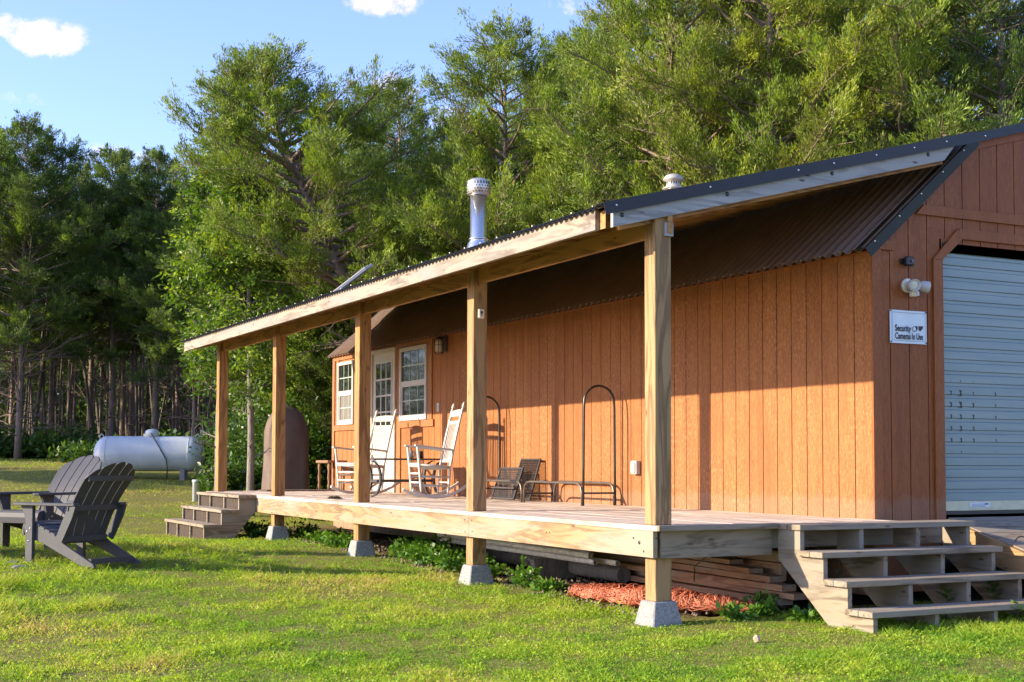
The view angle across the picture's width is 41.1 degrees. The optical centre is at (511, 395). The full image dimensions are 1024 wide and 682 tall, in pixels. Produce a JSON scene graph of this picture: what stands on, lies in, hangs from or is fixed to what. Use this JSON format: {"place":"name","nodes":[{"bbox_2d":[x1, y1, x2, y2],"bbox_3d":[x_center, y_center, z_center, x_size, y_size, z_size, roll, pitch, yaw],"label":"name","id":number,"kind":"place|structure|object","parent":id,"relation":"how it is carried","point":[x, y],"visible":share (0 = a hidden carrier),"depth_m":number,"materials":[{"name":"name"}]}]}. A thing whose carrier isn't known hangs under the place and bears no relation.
{"place":"outdoors","nodes":[
{"label":"outdoors","id":0,"kind":"place"},
{"bbox_2d":[0,0,1021,199],"label":"sky","id":1,"kind":"structure","parent":0,"point":[97,70],"materials":[{"name":"blue"}]},
{"bbox_2d":[0,456,1023,681],"bbox_3d":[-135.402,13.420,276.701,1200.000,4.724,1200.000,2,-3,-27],"label":"ground","id":2,"kind":"structure","parent":0,"point":[861,601],"depth_m":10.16,"materials":[{"name":"green plant"}]},
{"bbox_2d":[0,427,31,458],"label":"weed clump","id":3,"kind":"object","parent":2,"relation":"on","point":[4,451],"visible":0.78,"depth_m":39.64,"materials":[{"name":"green plant"}]},
{"bbox_2d":[0,209,62,437],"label":"cedar tree","id":4,"kind":"object","parent":2,"relation":"on","point":[12,416],"visible":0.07,"depth_m":52.07,"materials":[{"name":"green plant"}]},
{"bbox_2d":[0,273,89,436],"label":"cedar tree","id":5,"kind":"object","parent":2,"relation":"on","point":[50,397],"visible":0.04,"depth_m":48.01,"materials":[{"name":"green plant"}]},
{"bbox_2d":[0,417,97,457],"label":"weed clump","id":6,"kind":"object","parent":2,"relation":"on","point":[26,435],"visible":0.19,"depth_m":40.70,"materials":[{"name":"green plant"}]},
{"bbox_2d":[0,455,101,549],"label":"adirondack chair","id":7,"kind":"object","parent":2,"relation":"on","point":[67,480],"visible":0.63,"depth_m":14.51,"materials":[{"name":"wood"}]},
{"bbox_2d":[0,129,103,427],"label":"cedar tree","id":8,"kind":"object","parent":2,"relation":"on","point":[16,252],"visible":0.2,"depth_m":40.63,"materials":[{"name":"green plant"}]},
{"bbox_2d":[21,428,102,458],"bbox_3d":[-12.839,1.417,39.537,2.063,1.076,2.426,0,-3,12],"label":"weed clump","id":9,"kind":"object","parent":2,"relation":"on","point":[43,444],"visible":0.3,"depth_m":39.07,"materials":[{"name":"green plant"}]},
{"bbox_2d":[28,202,103,429],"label":"cedar tree","id":10,"kind":"object","parent":2,"relation":"on","point":[69,373],"visible":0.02,"depth_m":45.94,"materials":[{"name":"green plant"}]},
{"bbox_2d":[47,440,95,462],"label":"weed clump","id":11,"kind":"object","parent":2,"relation":"on","point":[64,449],"visible":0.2,"depth_m":35.43,"materials":[{"name":"green plant"}]},
{"bbox_2d":[13,462,140,567],"bbox_3d":[-4.118,1.116,13.057,1.127,0.974,0.770,-2,-3,32],"label":"adirondack chair","id":12,"kind":"object","parent":2,"relation":"on","point":[94,504],"visible":0.98,"depth_m":12.93,"materials":[{"name":"wood"}]},
{"bbox_2d":[32,201,140,441],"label":"cedar tree","id":13,"kind":"object","parent":2,"relation":"on","point":[127,347],"visible":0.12,"depth_m":43.98,"materials":[{"name":"green plant"}]},
{"bbox_2d":[0,109,174,458],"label":"cedar tree","id":14,"kind":"object","parent":2,"relation":"on","point":[65,311],"visible":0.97,"depth_m":38.97,"materials":[{"name":"green plant"}]},
{"bbox_2d":[56,434,144,462],"bbox_3d":[-9.850,1.401,34.441,3.241,0.922,2.133,1,-3,-19],"label":"weed clump","id":15,"kind":"object","parent":2,"relation":"on","point":[82,450],"visible":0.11,"depth_m":33.83,"materials":[{"name":"green plant"}]},
{"bbox_2d":[37,142,173,435],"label":"cedar tree","id":16,"kind":"object","parent":2,"relation":"on","point":[116,160],"visible":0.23,"depth_m":41.98,"materials":[{"name":"green plant"}]},
{"bbox_2d":[79,245,168,435],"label":"cedar tree","id":17,"kind":"object","parent":2,"relation":"on","point":[122,431],"visible":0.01,"depth_m":46.01,"materials":[{"name":"green plant"}]},
{"bbox_2d":[107,193,151,435],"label":"cedar tree","id":18,"kind":"object","parent":2,"relation":"on","point":[130,432],"depth_m":49.99,"materials":[{"name":"green plant"}]},
{"bbox_2d":[74,143,204,429],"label":"cedar tree","id":19,"kind":"object","parent":2,"relation":"on","point":[146,187],"visible":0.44,"depth_m":40.70,"materials":[{"name":"green plant"}]},
{"bbox_2d":[93,429,204,480],"bbox_3d":[-7.960,1.295,29.960,2.400,1.134,0.803,0,-3,-3],"label":"gas tank","id":20,"kind":"object","parent":2,"relation":"on","point":[151,450],"visible":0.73,"depth_m":29.66,"materials":[{"name":"metal"}]},
{"bbox_2d":[94,212,220,436],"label":"cedar tree","id":21,"kind":"object","parent":2,"relation":"on","point":[153,300],"visible":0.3,"depth_m":38.39,"materials":[{"name":"green plant"}]},
{"bbox_2d":[126,205,203,433],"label":"cedar tree","id":22,"kind":"object","parent":2,"relation":"on","point":[177,410],"visible":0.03,"depth_m":44.96,"materials":[{"name":"green plant"}]},
{"bbox_2d":[114,428,229,465],"bbox_3d":[-8.573,1.343,34.056,3.511,1.102,2.344,2,-3,-27],"label":"weed clump","id":23,"kind":"object","parent":2,"relation":"on","point":[173,432],"visible":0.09,"depth_m":34.09,"materials":[{"name":"green plant"}]},
{"bbox_2d":[165,171,231,442],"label":"cedar tree","id":24,"kind":"object","parent":2,"relation":"on","point":[211,408],"visible":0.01,"depth_m":43.94,"materials":[{"name":"green plant"}]},
{"bbox_2d":[165,492,256,539],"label":"wooden steps","id":25,"kind":"structure","parent":2,"relation":"on","point":[216,515],"depth_m":18.72,"materials":[{"name":"brown wood"}]},
{"bbox_2d":[145,112,290,430],"bbox_3d":[-7.761,-3.139,38.407,4.859,10.009,4.480,-1,-3,18],"label":"cedar tree","id":26,"kind":"object","parent":2,"relation":"on","point":[182,203],"visible":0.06,"depth_m":37.70,"materials":[{"name":"green plant"}]},
{"bbox_2d":[151,127,298,490],"bbox_3d":[-5.285,-1.418,25.145,2.591,7.106,2.615,2,-3,-27],"label":"broadleaf tree","id":27,"kind":"object","parent":2,"relation":"on","point":[196,357],"visible":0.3,"depth_m":24.89,"materials":[{"name":"green plant"}]},
{"bbox_2d":[187,449,262,491],"bbox_3d":[-5.157,1.575,25.482,1.733,1.158,1.112,2,-3,-27],"label":"bush","id":28,"kind":"object","parent":2,"relation":"on","point":[233,480],"visible":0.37,"depth_m":25.34,"materials":[{"name":"green plant"}]},
{"bbox_2d":[188,401,268,471],"bbox_3d":[-5.901,0.918,28.921,1.957,2.213,1.627,2,-3,-27],"label":"bush","id":29,"kind":"object","parent":2,"relation":"on","point":[204,422],"visible":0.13,"depth_m":28.75,"materials":[{"name":"green plant"}]},
{"bbox_2d":[179,153,307,516],"bbox_3d":[-4.674,-1.103,24.088,2.384,6.538,2.406,-1,-3,15],"label":"broadleaf tree","id":30,"kind":"object","parent":2,"relation":"on","point":[267,303],"visible":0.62,"depth_m":23.84,"materials":[{"name":"green plant"}]},
{"bbox_2d":[232,451,262,489],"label":"bush","id":31,"kind":"object","parent":2,"relation":"on","point":[257,478],"visible":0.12,"depth_m":25.64,"materials":[{"name":"green plant"}]},
{"bbox_2d":[202,372,303,466],"bbox_3d":[-4.998,0.588,28.465,2.701,2.955,2.342,2,-3,-27],"label":"bush","id":32,"kind":"object","parent":2,"relation":"on","point":[241,423],"visible":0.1,"depth_m":28.24,"materials":[{"name":"green plant"}]},
{"bbox_2d":[240,520,270,538],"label":"weed clump","id":33,"kind":"object","parent":2,"relation":"on","point":[252,528],"visible":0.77,"depth_m":18.72,"materials":[{"name":"green plant"}]},
{"bbox_2d":[186,192,350,413],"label":"cedar tree","id":34,"kind":"object","parent":2,"relation":"on","point":[194,308],"visible":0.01,"depth_m":30.64,"materials":[{"name":"green plant"}]},
{"bbox_2d":[214,371,330,487],"bbox_3d":[-4.585,0.716,26.934,2.408,2.789,2.128,0,-3,-6],"label":"bush","id":35,"kind":"object","parent":2,"relation":"on","point":[259,432],"visible":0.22,"depth_m":26.63,"materials":[{"name":"green plant"}]},
{"bbox_2d":[265,526,288,540],"bbox_3d":[-3.091,1.824,18.003,0.273,0.215,0.273,2,-3,-27],"label":"concrete footing","id":36,"kind":"object","parent":2,"relation":"on","point":[276,532],"visible":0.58,"depth_m":17.91,"materials":[{"name":"grey concrete"}]},
{"bbox_2d":[264,520,320,538],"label":"weed clump","id":37,"kind":"object","parent":2,"relation":"on","point":[300,530],"visible":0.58,"depth_m":18.78,"materials":[{"name":"green plant"}]},
{"bbox_2d":[255,380,331,488],"bbox_3d":[-3.666,0.859,26.859,2.562,2.563,2.489,-1,-3,15],"label":"bush","id":38,"kind":"object","parent":2,"relation":"on","point":[325,452],"visible":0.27,"depth_m":26.44,"materials":[{"name":"green plant"}]},
{"bbox_2d":[266,282,340,433],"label":"broadleaf tree","id":39,"kind":"object","parent":2,"relation":"on","point":[320,383],"visible":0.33,"depth_m":26.76,"materials":[{"name":"green plant"}]},
{"bbox_2d":[235,198,378,488],"bbox_3d":[-3.964,-1.095,28.040,3.619,6.312,3.441,-2,-3,32],"label":"cedar tree","id":40,"kind":"object","parent":2,"relation":"on","point":[298,278],"visible":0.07,"depth_m":27.44,"materials":[{"name":"green plant"}]},
{"bbox_2d":[0,101,623,440],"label":"woods","id":41,"kind":"object","parent":2,"relation":"on","point":[82,409],"visible":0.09,"depth_m":53.77,"materials":[{"name":"green plant"}]},
{"bbox_2d":[158,33,468,436],"bbox_3d":[-3.305,-2.103,24.215,6.008,8.706,6.313,2,-3,-27],"label":"leaning cedar","id":42,"kind":"object","parent":2,"relation":"on","point":[310,174],"visible":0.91,"depth_m":23.46,"materials":[{"name":"green plant"}]},
{"bbox_2d":[288,280,354,475],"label":"cedar tree","id":43,"kind":"object","parent":2,"relation":"on","point":[323,372],"visible":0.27,"depth_m":26.64,"materials":[{"name":"green plant"}]},
{"bbox_2d":[305,526,345,543],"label":"weed clump","id":44,"kind":"object","parent":2,"relation":"on","point":[316,538],"visible":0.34,"depth_m":17.28,"materials":[{"name":"green plant"}]},
{"bbox_2d":[320,531,353,548],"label":"weed clump","id":45,"kind":"object","parent":2,"relation":"on","point":[346,541],"visible":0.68,"depth_m":16.26,"materials":[{"name":"green plant"}]},
{"bbox_2d":[288,69,407,385],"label":"cedar tree","id":46,"kind":"object","parent":2,"relation":"on","point":[375,100],"visible":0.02,"depth_m":29.54,"materials":[{"name":"green plant"}]},
{"bbox_2d":[347,540,375,556],"bbox_3d":[-1.682,1.723,15.244,0.273,0.215,0.273,2,-3,-27],"label":"concrete footing","id":47,"kind":"object","parent":2,"relation":"on","point":[361,548],"visible":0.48,"depth_m":15.15,"materials":[{"name":"grey concrete"}]},
{"bbox_2d":[306,72,463,374],"bbox_3d":[-2.180,-2.245,26.938,3.928,8.662,3.895,0,-3,11],"label":"cedar tree","id":48,"kind":"object","parent":2,"relation":"on","point":[421,121],"visible":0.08,"depth_m":26.92,"materials":[{"name":"green plant"}]},
{"bbox_2d":[388,532,451,558],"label":"weed clump","id":49,"kind":"object","parent":2,"relation":"on","point":[399,547],"visible":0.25,"depth_m":14.99,"materials":[{"name":"green plant"}]},
{"bbox_2d":[390,535,459,566],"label":"weed clump","id":50,"kind":"object","parent":2,"relation":"on","point":[418,555],"visible":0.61,"depth_m":14.35,"materials":[{"name":"green plant"}]},
{"bbox_2d":[343,122,526,268],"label":"cedar tree","id":51,"kind":"object","parent":2,"relation":"on","point":[498,179],"visible":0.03,"depth_m":27.77,"materials":[{"name":"green plant"}]},
{"bbox_2d":[447,547,465,558],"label":"timber block","id":52,"kind":"structure","parent":2,"relation":"on","point":[464,548],"depth_m":15.04,"materials":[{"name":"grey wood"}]},
{"bbox_2d":[440,537,597,564],"bbox_3d":[-0.015,1.565,13.877,0.052,0.082,3.400,2,-3,-27],"label":"plastic pipe","id":53,"kind":"object","parent":52,"relation":"on","point":[542,554],"visible":0.93,"depth_m":13.35,"materials":[{"name":"grey plastic"}]},
{"bbox_2d":[437,533,592,557],"bbox_3d":[-0.056,1.519,14.005,0.052,0.082,3.400,2,-3,-27],"label":"plastic pipe","id":54,"kind":"object","parent":53,"relation":"on","point":[545,549],"visible":0.97,"depth_m":13.45,"materials":[{"name":"grey plastic"}]},
{"bbox_2d":[425,547,495,571],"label":"weed clump","id":55,"kind":"object","parent":2,"relation":"on","point":[450,563],"visible":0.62,"depth_m":13.72,"materials":[{"name":"green plant"}]},
{"bbox_2d":[458,564,493,585],"bbox_3d":[-0.331,1.667,12.598,0.273,0.215,0.273,2,-3,-27],"label":"concrete footing","id":56,"kind":"object","parent":2,"relation":"on","point":[475,574],"visible":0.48,"depth_m":12.51,"materials":[{"name":"grey concrete"}]},
{"bbox_2d":[356,4,638,275],"bbox_3d":[-0.478,-2.326,23.535,5.364,8.912,5.114,-2,-4,37],"label":"cedar tree","id":57,"kind":"object","parent":2,"relation":"on","point":[475,142],"visible":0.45,"depth_m":22.98,"materials":[{"name":"green plant"}]},
{"bbox_2d":[498,554,541,587],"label":"weed clump","id":58,"kind":"object","parent":2,"relation":"on","point":[519,577],"visible":0.93,"depth_m":12.27,"materials":[{"name":"green plant"}]},
{"bbox_2d":[293,537,783,616],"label":"soil crumbs","id":59,"kind":"object","parent":2,"relation":"on","point":[383,542],"visible":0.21,"depth_m":13.26,"materials":[{"name":"brown soil"}]},
{"bbox_2d":[526,575,568,591],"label":"weed clump","id":60,"kind":"object","parent":2,"relation":"on","point":[540,584],"visible":0.91,"depth_m":11.95,"materials":[{"name":"green plant"}]},
{"bbox_2d":[530,558,576,578],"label":"timber block","id":61,"kind":"structure","parent":2,"relation":"on","point":[555,568],"depth_m":13.27,"materials":[{"name":"grey wood"}]},
{"bbox_2d":[486,549,630,582],"bbox_3d":[0.358,1.700,13.899,0.150,0.170,3.051,2,-3,-26],"label":"old log","id":62,"kind":"object","parent":2,"relation":"on","point":[621,574],"visible":0.45,"depth_m":13.06,"materials":[{"name":"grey wood"}]},
{"bbox_2d":[489,23,631,203],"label":"cedar tree","id":63,"kind":"object","parent":2,"relation":"on","point":[547,43],"depth_m":31.26,"materials":[{"name":"green plant"}]},
{"bbox_2d":[451,18,675,251],"bbox_3d":[1.594,-2.688,25.764,5.633,9.357,5.369,2,-4,-37],"label":"cedar tree","id":64,"kind":"object","parent":2,"relation":"on","point":[612,41],"visible":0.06,"depth_m":25.84,"materials":[{"name":"green plant"}]},
{"bbox_2d":[181,131,979,601],"bbox_3d":[-0.560,-0.106,15.996,3.669,3.762,12.637,2,-3,-27],"label":"porch","id":65,"kind":"object","parent":2,"relation":"on","point":[657,533],"visible":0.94,"depth_m":11.40,"materials":[{"name":"brown wood"}]},
{"bbox_2d":[261,404,309,489],"bbox_3d":[-3.976,1.039,24.003,0.808,1.807,0.619,2,-3,-27],"label":"covered grill","id":66,"kind":"object","parent":65,"relation":"on","point":[296,453],"visible":0.77,"depth_m":23.81,"materials":[{"name":"brown fabric"}]},
{"bbox_2d":[316,460,346,489],"bbox_3d":[-2.884,1.269,21.788,0.340,0.475,0.560,2,-3,-27],"label":"wooden stand","id":67,"kind":"object","parent":65,"relation":"on","point":[319,462],"visible":0.81,"depth_m":21.63,"materials":[{"name":"brown wood"}]},
{"bbox_2d":[333,264,372,291],"bbox_3d":[-2.223,-1.551,19.134,0.454,0.677,0.538,0,-3,6],"label":"dish panel","id":68,"kind":"object","parent":65,"relation":"on","point":[356,276],"visible":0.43,"depth_m":18.91,"materials":[{"name":"white plastic"}]},
{"bbox_2d":[330,409,400,493],"bbox_3d":[-2.036,0.776,19.078,0.844,1.187,0.578,2,-4,-40],"label":"rocking chair","id":69,"kind":"object","parent":65,"relation":"on","point":[384,448],"visible":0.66,"depth_m":19.09,"materials":[{"name":"white paint"}]},
{"bbox_2d":[370,458,439,496],"bbox_3d":[-1.423,1.065,17.768,1.024,0.498,0.400,2,-3,-27],"label":"side table","id":70,"kind":"object","parent":65,"relation":"on","point":[380,480],"visible":0.71,"depth_m":17.65,"materials":[{"name":"metal"}]},
{"bbox_2d":[402,402,466,498],"bbox_3d":[-0.941,0.674,16.923,0.732,1.187,0.578,1,-3,-18],"label":"rocking chair","id":71,"kind":"object","parent":65,"relation":"on","point":[450,448],"visible":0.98,"depth_m":16.82,"materials":[{"name":"white paint"}]},
{"bbox_2d":[491,467,523,499],"bbox_3d":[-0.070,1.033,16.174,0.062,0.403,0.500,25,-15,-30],"label":"lounge chair","id":72,"kind":"object","parent":65,"relation":"on","point":[497,487],"visible":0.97,"depth_m":16.17,"materials":[{"name":"metal"}]},
{"bbox_2d":[511,459,541,499],"bbox_3d":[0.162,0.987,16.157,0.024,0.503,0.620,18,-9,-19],"label":"lounge chair","id":73,"kind":"object","parent":65,"relation":"on","point":[531,464],"visible":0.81,"depth_m":16.09,"materials":[{"name":"metal"}]},
{"bbox_2d":[486,385,615,505],"bbox_3d":[0.296,0.574,15.523,0.416,1.268,2.747,2,-3,-27],"label":"log rack","id":74,"kind":"object","parent":65,"relation":"on","point":[552,492],"visible":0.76,"depth_m":14.40,"materials":[{"name":"black metal"}]},
{"bbox_2d":[495,0,751,213],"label":"cedar tree","id":75,"kind":"object","parent":2,"relation":"on","point":[591,12],"visible":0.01,"depth_m":29.98,"materials":[{"name":"green plant"}]},
{"bbox_2d":[487,0,825,238],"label":"cedar tree","id":76,"kind":"object","parent":2,"relation":"on","point":[621,16],"visible":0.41,"depth_m":20.70,"materials":[{"name":"green plant"}]},
{"bbox_2d":[634,600,682,627],"bbox_3d":[1.060,1.590,9.873,0.273,0.215,0.273,2,-3,-27],"label":"concrete footing","id":77,"kind":"object","parent":2,"relation":"on","point":[655,614],"visible":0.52,"depth_m":9.79,"materials":[{"name":"white concrete"}]},
{"bbox_2d":[566,581,755,614],"bbox_3d":[1.112,1.594,10.852,1.957,0.216,0.468,-2,-4,42],"label":"safety netting","id":78,"kind":"object","parent":2,"relation":"on","point":[632,595],"visible":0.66,"depth_m":10.72,"materials":[{"name":"orange plastic"}]},
{"bbox_2d":[327,122,1023,594],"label":"cabin","id":79,"kind":"object","parent":2,"relation":"on","point":[801,384],"visible":0.54,"depth_m":12.30,"materials":[{"name":"orange wood"}]},
{"bbox_2d":[337,360,354,424],"bbox_3d":[-2.665,-0.041,21.907,0.044,1.015,0.720,2,-3,-27],"label":"window","id":80,"kind":"structure","parent":79,"relation":"in","point":[345,370],"depth_m":21.92,"materials":[{"name":"white plastic"}]},
{"bbox_2d":[370,347,396,492],"bbox_3d":[-1.952,0.372,20.436,0.089,2.140,1.020,2,-3,-27],"label":"entry door","id":81,"kind":"structure","parent":79,"relation":"in","point":[383,361],"depth_m":20.36,"materials":[{"name":"paint"}]},
{"bbox_2d":[399,344,427,420],"bbox_3d":[-1.403,-0.178,19.439,0.044,1.055,0.970,2,-3,-27],"label":"window","id":82,"kind":"structure","parent":79,"relation":"in","point":[413,360],"depth_m":19.45,"materials":[{"name":"white plastic"}]},
{"bbox_2d":[434,335,447,354],"bbox_3d":[-0.973,-0.689,18.475,0.181,0.268,0.143,2,-3,-27],"label":"wall lantern","id":83,"kind":"object","parent":79,"relation":"attached to","point":[441,344],"depth_m":18.43,"materials":[{"name":"brown metal"}]},
{"bbox_2d":[889,309,926,344],"bbox_3d":[3.260,-0.564,11.220,0.400,0.272,0.015,2,-3,-27],"label":"security sign","id":84,"kind":"object","parent":79,"relation":"attached to","point":[908,327],"visible":1,"depth_m":11.22,"materials":[{"name":"white plastic"}]},
{"bbox_2d":[901,278,930,296],"bbox_3d":[3.334,-0.889,11.211,0.259,0.155,0.137,2,-3,-27],"label":"flood light","id":85,"kind":"object","parent":79,"relation":"attached to","point":[912,287],"visible":1,"depth_m":11.20,"materials":[{"name":"beige plastic"}]},
{"bbox_2d":[943,253,1023,514],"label":"garage door","id":86,"kind":"structure","parent":79,"relation":"in","point":[983,297],"depth_m":11.72,"materials":[{"name":"metal"}]},
{"bbox_2d":[586,0,808,195],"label":"cedar tree","id":87,"kind":"object","parent":2,"relation":"on","point":[696,26],"visible":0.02,"depth_m":25.05,"materials":[{"name":"green plant"}]},
{"bbox_2d":[629,574,792,605],"bbox_3d":[1.499,1.657,11.916,0.140,0.078,2.820,2,-3,-27],"label":"lumber board","id":88,"kind":"object","parent":2,"relation":"on","point":[691,586],"visible":0.42,"depth_m":11.45,"materials":[{"name":"brown wood"}]},
{"bbox_2d":[630,570,807,599],"bbox_3d":[1.496,1.611,12.079,0.140,0.075,3.435,1,-3,-25],"label":"lumber board","id":89,"kind":"object","parent":88,"relation":"on","point":[791,595],"visible":0.4,"depth_m":11.18,"materials":[{"name":"brown wood"}]},
{"bbox_2d":[604,558,795,591],"bbox_3d":[1.414,1.551,12.023,0.140,0.080,3.163,2,-3,-28],"label":"lumber board","id":90,"kind":"object","parent":89,"relation":"on","point":[780,587],"visible":0.5,"depth_m":11.28,"materials":[{"name":"brown wood"}]},
{"bbox_2d":[593,551,783,582],"bbox_3d":[1.474,1.500,12.073,0.140,0.078,2.833,2,-3,-26],"label":"lumber board","id":91,"kind":"object","parent":90,"relation":"on","point":[764,577],"visible":0.84,"depth_m":11.56,"materials":[{"name":"brown wood"}]},
{"bbox_2d":[672,558,762,573],"bbox_3d":[1.476,1.451,12.127,0.140,0.070,2.452,1,-3,-24],"label":"lumber board","id":92,"kind":"object","parent":91,"relation":"on","point":[740,568],"visible":0.48,"depth_m":11.36,"materials":[{"name":"brown wood"}]},
{"bbox_2d":[687,556,742,563],"bbox_3d":[1.272,1.412,12.441,0.140,0.068,2.601,2,-3,-27],"label":"lumber board","id":93,"kind":"object","parent":92,"relation":"on","point":[725,560],"visible":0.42,"depth_m":11.37,"materials":[{"name":"brown wood"}]},
{"bbox_2d":[722,556,785,580],"bbox_3d":[1.521,1.470,12.312,0.050,0.170,2.950,2,-3,-27],"label":"lumber board","id":94,"kind":"object","parent":92,"relation":"on","point":[774,568],"visible":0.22,"depth_m":11.15,"materials":[{"name":"brown wood"}]},
{"bbox_2d":[731,550,779,561],"bbox_3d":[1.563,1.358,12.367,0.050,0.120,3.100,2,-3,-27],"label":"lumber board","id":95,"kind":"object","parent":92,"relation":"on","point":[773,557],"depth_m":11.26,"materials":[{"name":"brown wood"}]},
{"bbox_2d":[713,600,758,619],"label":"weed clump","id":96,"kind":"object","parent":2,"relation":"on","point":[732,611],"visible":0.94,"depth_m":10.08,"materials":[{"name":"green plant"}]},
{"bbox_2d":[739,594,779,616],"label":"weed clump","id":97,"kind":"object","parent":2,"relation":"on","point":[766,607],"visible":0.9,"depth_m":10.20,"materials":[{"name":"green plant"}]},
{"bbox_2d":[595,0,964,199],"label":"cedar tree","id":98,"kind":"object","parent":2,"relation":"on","point":[859,117],"visible":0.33,"depth_m":19.75,"materials":[{"name":"green plant"}]},
{"bbox_2d":[783,602,822,620],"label":"weed clump","id":99,"kind":"object","parent":2,"relation":"on","point":[805,614],"visible":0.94,"depth_m":9.94,"materials":[{"name":"green plant"}]},
{"bbox_2d":[686,0,976,170],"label":"cedar tree","id":100,"kind":"object","parent":2,"relation":"on","point":[831,84],"depth_m":25.72,"materials":[{"name":"green plant"}]},
{"bbox_2d":[694,0,1023,180],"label":"cedar tree","id":101,"kind":"object","parent":2,"relation":"on","point":[929,33],"visible":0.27,"depth_m":19.45,"materials":[{"name":"green plant"}]},
{"bbox_2d":[761,0,1023,157],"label":"cedar tree","id":102,"kind":"object","parent":2,"relation":"on","point":[873,76],"visible":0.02,"depth_m":24.38,"materials":[{"name":"green plant"}]},
{"bbox_2d":[778,520,1023,633],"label":"wooden steps","id":103,"kind":"structure","parent":2,"relation":"on","point":[889,596],"depth_m":10.02,"materials":[{"name":"brown wood"}]},
{"bbox_2d":[849,0,1023,151],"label":"cedar tree","id":104,"kind":"object","parent":2,"relation":"on","point":[972,71],"visible":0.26,"depth_m":19.41,"materials":[{"name":"green plant"}]},
{"bbox_2d":[946,516,1023,572],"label":"ramp","id":105,"kind":"structure","parent":2,"relation":"on","point":[1005,532],"depth_m":10.96,"materials":[{"name":"brown wood"}]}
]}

